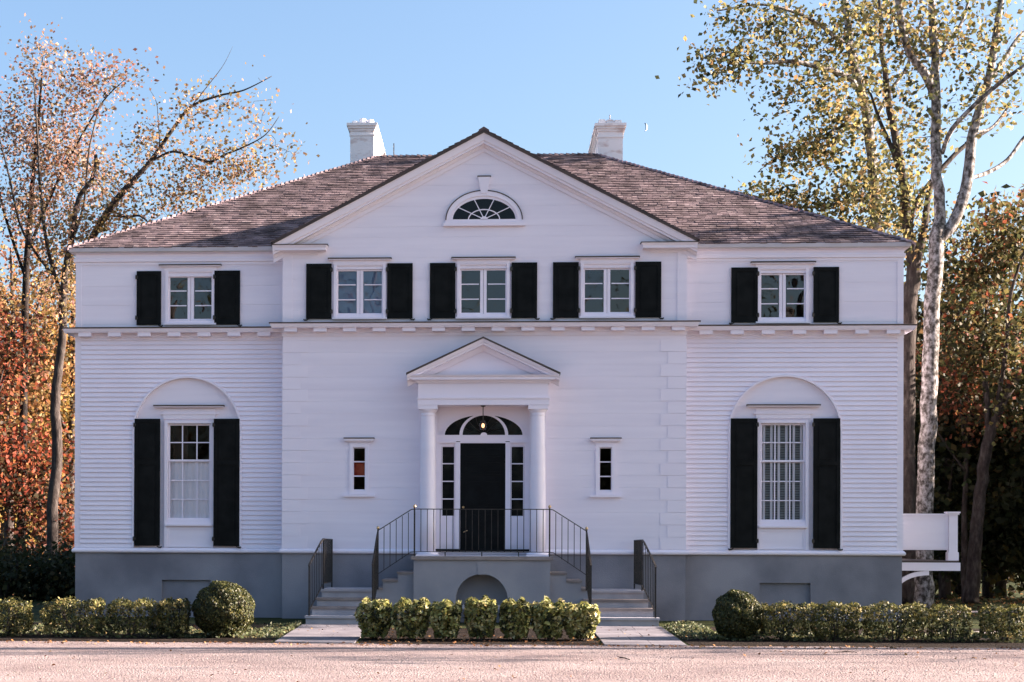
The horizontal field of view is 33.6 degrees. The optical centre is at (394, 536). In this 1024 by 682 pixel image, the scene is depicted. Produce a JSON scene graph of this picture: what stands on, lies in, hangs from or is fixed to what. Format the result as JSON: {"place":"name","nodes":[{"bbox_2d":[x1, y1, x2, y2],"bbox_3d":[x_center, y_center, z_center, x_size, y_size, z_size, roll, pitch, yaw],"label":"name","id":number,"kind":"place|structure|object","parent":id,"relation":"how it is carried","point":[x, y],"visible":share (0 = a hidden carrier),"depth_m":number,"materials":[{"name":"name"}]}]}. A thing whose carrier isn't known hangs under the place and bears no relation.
{"place":"outdoors","nodes":[
{"label":"outdoors","id":0,"kind":"place"},
{"bbox_2d":[0,641,1023,681],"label":"driveway","id":1,"kind":"structure","parent":0,"point":[626,675],"depth_m":25.20,"materials":[{"name":"beige gravel"}]},
{"bbox_2d":[4,621,1021,681],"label":"fallen leaves","id":2,"kind":"object","parent":1,"relation":"on","point":[558,644],"visible":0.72,"depth_m":29.68,"materials":[{"name":"brown plant"}]},
{"bbox_2d":[0,576,1023,645],"bbox_3d":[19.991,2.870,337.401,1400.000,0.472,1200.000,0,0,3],"label":"ground","id":3,"kind":"structure","parent":0,"point":[37,609],"depth_m":37.88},
{"bbox_2d":[0,292,57,468],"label":"maple","id":4,"kind":"object","parent":3,"relation":"on","point":[7,345],"visible":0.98,"depth_m":55.62,"materials":[{"name":"orange plant"}]},
{"bbox_2d":[0,335,64,552],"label":"tree","id":5,"kind":"object","parent":3,"relation":"on","point":[31,516],"depth_m":73.94,"materials":[{"name":"orange plant"}]},
{"bbox_2d":[0,401,74,551],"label":"maple","id":6,"kind":"object","parent":3,"relation":"on","point":[9,471],"visible":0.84,"depth_m":57.06,"materials":[{"name":"orange plant"}]},
{"bbox_2d":[0,463,74,566],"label":"tree","id":7,"kind":"object","parent":3,"relation":"on","point":[64,512],"visible":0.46,"depth_m":56.58,"materials":[{"name":"orange plant"}]},
{"bbox_2d":[0,537,74,601],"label":"bush","id":8,"kind":"object","parent":3,"relation":"on","point":[7,572],"visible":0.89,"depth_m":47.79,"materials":[{"name":"green plant"}]},
{"bbox_2d":[0,248,74,547],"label":"tree","id":9,"kind":"object","parent":3,"relation":"on","point":[65,420],"visible":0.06,"depth_m":64.47,"materials":[{"name":"orange plant"}]},
{"bbox_2d":[0,533,74,599],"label":"bush","id":10,"kind":"object","parent":3,"relation":"on","point":[26,536],"visible":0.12,"depth_m":49.45,"materials":[{"name":"green plant"}]},
{"bbox_2d":[0,405,74,553],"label":"tree","id":11,"kind":"object","parent":3,"relation":"on","point":[2,527],"depth_m":64.78,"materials":[{"name":"orange plant"}]},
{"bbox_2d":[0,225,77,548],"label":"tree","id":12,"kind":"object","parent":3,"relation":"on","point":[8,523],"visible":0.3,"depth_m":60.70,"materials":[{"name":"orange plant"}]},
{"bbox_2d":[17,540,74,601],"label":"bush","id":13,"kind":"object","parent":3,"relation":"on","point":[67,588],"visible":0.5,"depth_m":48.06,"materials":[{"name":"green plant"}]},
{"bbox_2d":[28,389,74,543],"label":"tree","id":14,"kind":"object","parent":3,"relation":"on","point":[60,488],"visible":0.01,"depth_m":67.87,"materials":[{"name":"orange plant"}]},
{"bbox_2d":[0,222,104,542],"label":"tree","id":15,"kind":"object","parent":3,"relation":"on","point":[70,418],"visible":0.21,"depth_m":62.21,"materials":[{"name":"orange plant"}]},
{"bbox_2d":[0,13,164,550],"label":"tree","id":16,"kind":"object","parent":3,"relation":"on","point":[50,166],"visible":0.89,"depth_m":57.36,"materials":[{"name":"brown plant"}]},
{"bbox_2d":[0,622,296,642],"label":"planting bed","id":17,"kind":"object","parent":3,"relation":"on","point":[42,637],"visible":0.38,"depth_m":31.16,"materials":[{"name":"brown soil"}]},
{"bbox_2d":[0,596,33,635],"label":"hedge plant","id":18,"kind":"object","parent":17,"relation":"on","point":[12,615],"visible":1,"depth_m":31.57,"materials":[{"name":"green plant"}]},
{"bbox_2d":[39,596,105,636],"bbox_3d":[-6.039,1.508,31.662,1.267,0.799,0.791,0,0,3],"label":"hedge plant","id":19,"kind":"object","parent":17,"relation":"on","point":[51,605],"visible":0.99,"depth_m":31.48,"materials":[{"name":"green plant"}]},
{"bbox_2d":[103,597,157,635],"bbox_3d":[-4.938,1.515,31.595,1.015,0.790,0.745,0,0,3],"label":"hedge plant","id":20,"kind":"object","parent":17,"relation":"on","point":[127,604],"visible":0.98,"depth_m":31.41,"materials":[{"name":"green plant"}]},
{"bbox_2d":[154,597,190,636],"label":"hedge plant","id":21,"kind":"object","parent":17,"relation":"on","point":[170,609],"visible":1,"depth_m":31.30,"materials":[{"name":"green plant"}]},
{"bbox_2d":[191,580,254,636],"bbox_3d":[-3.212,1.358,31.708,1.210,1.094,1.220,0,0,3],"label":"boxwood","id":22,"kind":"object","parent":17,"relation":"on","point":[218,606],"visible":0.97,"depth_m":31.31,"materials":[{"name":"green plant"}]},
{"bbox_2d":[0,51,319,558],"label":"tree","id":23,"kind":"object","parent":3,"relation":"on","point":[56,426],"visible":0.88,"depth_m":54.55,"materials":[{"name":"orange plant"}]},
{"bbox_2d":[273,624,361,642],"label":"walkway","id":24,"kind":"structure","parent":3,"relation":"on","point":[328,633],"depth_m":32.03,"materials":[{"name":"grey concrete"}]},
{"bbox_2d":[359,628,599,644],"bbox_3d":[1.619,1.880,32.018,4.300,0.088,4.128,0,0,3],"label":"planting bed","id":25,"kind":"object","parent":3,"relation":"on","point":[392,632],"visible":0.49,"depth_m":30.92,"materials":[{"name":"brown soil"}]},
{"bbox_2d":[353,596,392,638],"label":"shrub","id":26,"kind":"object","parent":25,"relation":"on","point":[375,622],"visible":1,"depth_m":30.98,"materials":[{"name":"green plant"}]},
{"bbox_2d":[390,597,430,639],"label":"shrub","id":27,"kind":"object","parent":25,"relation":"on","point":[412,623],"visible":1,"depth_m":30.81,"materials":[{"name":"green plant"}]},
{"bbox_2d":[428,599,462,639],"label":"shrub","id":28,"kind":"object","parent":25,"relation":"on","point":[445,618],"visible":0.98,"depth_m":30.78,"materials":[{"name":"green plant"}]},
{"bbox_2d":[463,595,497,639],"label":"shrub","id":29,"kind":"object","parent":25,"relation":"on","point":[477,627],"visible":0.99,"depth_m":30.77,"materials":[{"name":"green plant"}]},
{"bbox_2d":[499,596,532,639],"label":"shrub","id":30,"kind":"object","parent":25,"relation":"on","point":[515,619],"visible":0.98,"depth_m":30.73,"materials":[{"name":"green plant"}]},
{"bbox_2d":[531,595,566,640],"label":"shrub","id":31,"kind":"object","parent":25,"relation":"on","point":[547,622],"visible":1,"depth_m":30.74,"materials":[{"name":"green plant"}]},
{"bbox_2d":[561,601,600,640],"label":"shrub","id":32,"kind":"object","parent":25,"relation":"on","point":[583,620],"visible":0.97,"depth_m":30.74,"materials":[{"name":"green plant"}]},
{"bbox_2d":[305,556,659,626],"bbox_3d":[1.876,1.235,36.251,7.350,1.637,2.695,0,0,3],"label":"entrance stair","id":33,"kind":"object","parent":3,"relation":"on","point":[501,579],"visible":0.66,"depth_m":35.83,"materials":[{"name":"paint"}]},
{"bbox_2d":[308,538,332,615],"bbox_3d":[-1.549,0.841,36.402,0.128,1.620,2.644,0,0,8],"label":"stair railing","id":34,"kind":"object","parent":33,"relation":"on","point":[327,577],"visible":1,"depth_m":36.19,"materials":[{"name":"metal"}]},
{"bbox_2d":[372,504,591,605],"bbox_3d":[1.826,0.486,35.383,4.555,2.348,1.008,0,0,3],"label":"stair railing","id":35,"kind":"object","parent":33,"relation":"on","point":[376,572],"visible":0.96,"depth_m":35.79,"materials":[{"name":"metal"}]},
{"bbox_2d":[634,539,656,617],"bbox_3d":[5.296,0.865,35.990,0.128,1.620,2.644,0,0,-2],"label":"stair railing","id":36,"kind":"object","parent":33,"relation":"on","point":[639,561],"visible":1,"depth_m":35.78,"materials":[{"name":"metal"}]},
{"bbox_2d":[62,115,960,621],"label":"house","id":37,"kind":"structure","parent":3,"relation":"on","point":[696,387],"depth_m":37.69,"materials":[{"name":"white paint"}]},
{"bbox_2d":[153,405,224,547],"bbox_3d":[-4.671,-1.375,38.515,1.620,3.242,0.520,0,0,3],"label":"window","id":38,"kind":"structure","parent":37,"relation":"in","point":[188,483],"depth_m":38.44,"materials":[{"name":"white paint"}]},
{"bbox_2d":[159,264,221,324],"bbox_3d":[-4.646,-5.507,38.357,1.430,1.375,0.180,0,0,3],"label":"window","id":39,"kind":"structure","parent":37,"relation":"in","point":[168,268],"depth_m":38.37,"materials":[{"name":"white paint"}]},
{"bbox_2d":[343,437,374,496],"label":"window","id":40,"kind":"structure","parent":37,"relation":"in","point":[357,468],"depth_m":37.74,"materials":[{"name":"white paint"}]},
{"bbox_2d":[328,257,391,319],"bbox_3d":[-0.777,-5.559,37.797,1.430,1.375,0.225,0,0,3],"label":"window","id":41,"kind":"structure","parent":37,"relation":"in","point":[355,291],"depth_m":37.85,"materials":[{"name":"white paint"}]},
{"bbox_2d":[460,443,504,548],"bbox_3d":[1.977,-0.914,37.720,1.010,2.375,0.135,0,0,3],"label":"door","id":42,"kind":"structure","parent":37,"relation":"in","point":[482,465],"depth_m":37.74,"materials":[{"name":"black paint"}]},
{"bbox_2d":[479,405,486,429],"bbox_3d":[1.960,-2.640,37.339,0.190,0.534,0.187,0,0,3],"label":"porch lamp","id":43,"kind":"object","parent":37,"relation":"hanging from","point":[483,425],"visible":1,"depth_m":37.33,"materials":[{"name":"metal"}]},
{"bbox_2d":[451,256,515,318],"bbox_3d":[1.981,-5.549,37.608,1.430,1.375,0.180,0,0,3],"label":"window","id":44,"kind":"structure","parent":37,"relation":"in","point":[503,260],"depth_m":37.61,"materials":[{"name":"white paint"}]},
{"bbox_2d":[443,175,524,226],"bbox_3d":[1.997,-7.492,37.586,1.820,1.120,0.075,0,0,3],"label":"fan window","id":45,"kind":"structure","parent":37,"relation":"in","point":[482,207],"depth_m":37.60,"materials":[{"name":"white paint"}]},
{"bbox_2d":[590,437,621,496],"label":"window","id":46,"kind":"structure","parent":37,"relation":"in","point":[601,442],"depth_m":37.40,"materials":[{"name":"white paint"}]},
{"bbox_2d":[575,256,639,318],"bbox_3d":[4.721,-5.540,37.443,1.430,1.375,0.180,0,0,3],"label":"window","id":47,"kind":"structure","parent":37,"relation":"in","point":[584,260],"depth_m":37.45,"materials":[{"name":"white paint"}]},
{"bbox_2d":[750,261,815,323],"bbox_3d":[8.650,-5.440,37.557,1.430,1.375,0.180,0,0,3],"label":"window","id":48,"kind":"structure","parent":37,"relation":"in","point":[762,265],"depth_m":37.56,"materials":[{"name":"white paint"}]},
{"bbox_2d":[746,404,820,549],"bbox_3d":[8.658,-1.328,37.605,1.620,3.242,0.305,0,0,3],"label":"window","id":49,"kind":"structure","parent":37,"relation":"in","point":[770,535],"depth_m":37.64,"materials":[{"name":"white paint"}]},
{"bbox_2d":[0,620,1023,642],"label":"ground cover","id":50,"kind":"object","parent":3,"relation":"on","point":[685,629],"visible":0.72,"depth_m":31.55,"materials":[{"name":"green plant"}]},
{"bbox_2d":[11,590,1023,616],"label":"fallen leaves","id":51,"kind":"object","parent":3,"relation":"on","point":[971,604],"visible":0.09,"depth_m":49.83,"materials":[{"name":"brown plant"}]},
{"bbox_2d":[595,626,686,645],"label":"walkway","id":52,"kind":"structure","parent":3,"relation":"on","point":[631,636],"depth_m":31.73,"materials":[{"name":"grey concrete"}]},
{"bbox_2d":[655,0,931,234],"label":"sycamore","id":53,"kind":"object","parent":3,"relation":"on","point":[816,149],"visible":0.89,"depth_m":49.90,"materials":[{"name":"green plant"}]},
{"bbox_2d":[663,626,1023,647],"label":"planting bed","id":54,"kind":"object","parent":3,"relation":"on","point":[910,642],"visible":0.41,"depth_m":30.45,"materials":[{"name":"brown soil"}]},
{"bbox_2d":[711,589,763,638],"bbox_3d":[6.373,1.450,31.330,0.976,0.968,0.985,0,0,3],"label":"boxwood","id":55,"kind":"object","parent":54,"relation":"on","point":[737,614],"visible":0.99,"depth_m":31.00,"materials":[{"name":"green plant"}]},
{"bbox_2d":[760,600,810,639],"bbox_3d":[7.195,1.559,31.163,0.970,0.778,0.793,0,0,3],"label":"hedge plant","id":56,"kind":"object","parent":54,"relation":"on","point":[804,608],"visible":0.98,"depth_m":30.97,"materials":[{"name":"green plant"}]},
{"bbox_2d":[809,600,861,640],"bbox_3d":[8.137,1.559,31.116,0.959,0.784,0.752,0,0,3],"label":"hedge plant","id":57,"kind":"object","parent":54,"relation":"on","point":[855,609],"visible":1,"depth_m":30.91,"materials":[{"name":"green plant"}]},
{"bbox_2d":[860,600,928,640],"bbox_3d":[9.192,1.561,31.053,1.240,0.790,0.784,0,0,3],"label":"hedge plant","id":58,"kind":"object","parent":54,"relation":"on","point":[917,608],"visible":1,"depth_m":30.90,"materials":[{"name":"green plant"}]},
{"bbox_2d":[925,603,973,641],"bbox_3d":[10.201,1.585,30.994,0.816,0.745,0.760,0,0,3],"label":"hedge plant","id":59,"kind":"object","parent":54,"relation":"on","point":[935,609],"visible":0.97,"depth_m":30.82,"materials":[{"name":"green plant"}]},
{"bbox_2d":[977,603,1023,641],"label":"hedge plant","id":60,"kind":"object","parent":54,"relation":"on","point":[1001,620],"visible":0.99,"depth_m":30.76,"materials":[{"name":"green plant"}]},
{"bbox_2d":[821,0,1009,604],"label":"tree","id":61,"kind":"object","parent":3,"relation":"on","point":[906,212],"visible":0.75,"depth_m":47.53,"materials":[{"name":"yellow plant"}]},
{"bbox_2d":[828,0,1023,608],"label":"sycamore","id":62,"kind":"object","parent":3,"relation":"on","point":[941,232],"visible":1,"depth_m":45.07,"materials":[{"name":"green plant"}]},
{"bbox_2d":[933,556,981,594],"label":"bush","id":63,"kind":"object","parent":3,"relation":"on","point":[937,578],"visible":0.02,"depth_m":56.83,"materials":[{"name":"green plant"}]},
{"bbox_2d":[904,162,1023,597],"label":"tree","id":64,"kind":"object","parent":3,"relation":"on","point":[1001,583],"visible":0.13,"depth_m":55.86,"materials":[{"name":"green plant"}]},
{"bbox_2d":[915,317,1020,595],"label":"maple","id":65,"kind":"object","parent":3,"relation":"on","point":[957,588],"visible":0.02,"depth_m":56.75,"materials":[{"name":"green plant"}]},
{"bbox_2d":[915,336,1023,598],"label":"tree","id":66,"kind":"object","parent":3,"relation":"on","point":[944,588],"visible":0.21,"depth_m":51.90,"materials":[{"name":"brown plant"}]},
{"bbox_2d":[915,312,1023,599],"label":"tree","id":67,"kind":"object","parent":3,"relation":"on","point":[989,524],"visible":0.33,"depth_m":52.00,"materials":[{"name":"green plant"}]},
{"bbox_2d":[915,309,1023,600],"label":"maple","id":68,"kind":"object","parent":3,"relation":"on","point":[965,405],"visible":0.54,"depth_m":50.80,"materials":[{"name":"green plant"}]},
{"bbox_2d":[915,340,1023,597],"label":"tree","id":69,"kind":"object","parent":3,"relation":"on","point":[996,577],"visible":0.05,"depth_m":53.53,"materials":[{"name":"green plant"}]},
{"bbox_2d":[915,289,1023,457],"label":"tree","id":70,"kind":"object","parent":3,"relation":"on","point":[918,304],"depth_m":57.56,"materials":[{"name":"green plant"}]},
{"bbox_2d":[916,184,1023,602],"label":"tree","id":71,"kind":"object","parent":3,"relation":"on","point":[1012,250],"visible":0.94,"depth_m":48.97,"materials":[{"name":"green plant"}]},
{"bbox_2d":[981,560,1023,592],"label":"bush","id":72,"kind":"object","parent":3,"relation":"on","point":[1017,578],"depth_m":57.06,"materials":[{"name":"green plant"}]},
{"bbox_2d":[1006,557,1023,593],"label":"bush","id":73,"kind":"object","parent":3,"relation":"on","point":[1021,583],"visible":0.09,"depth_m":56.24,"materials":[{"name":"green plant"}]},
{"bbox_2d":[0,0,1023,367],"label":"sky","id":74,"kind":"structure","parent":0,"point":[539,75],"materials":[{"name":"blue"}]}
]}

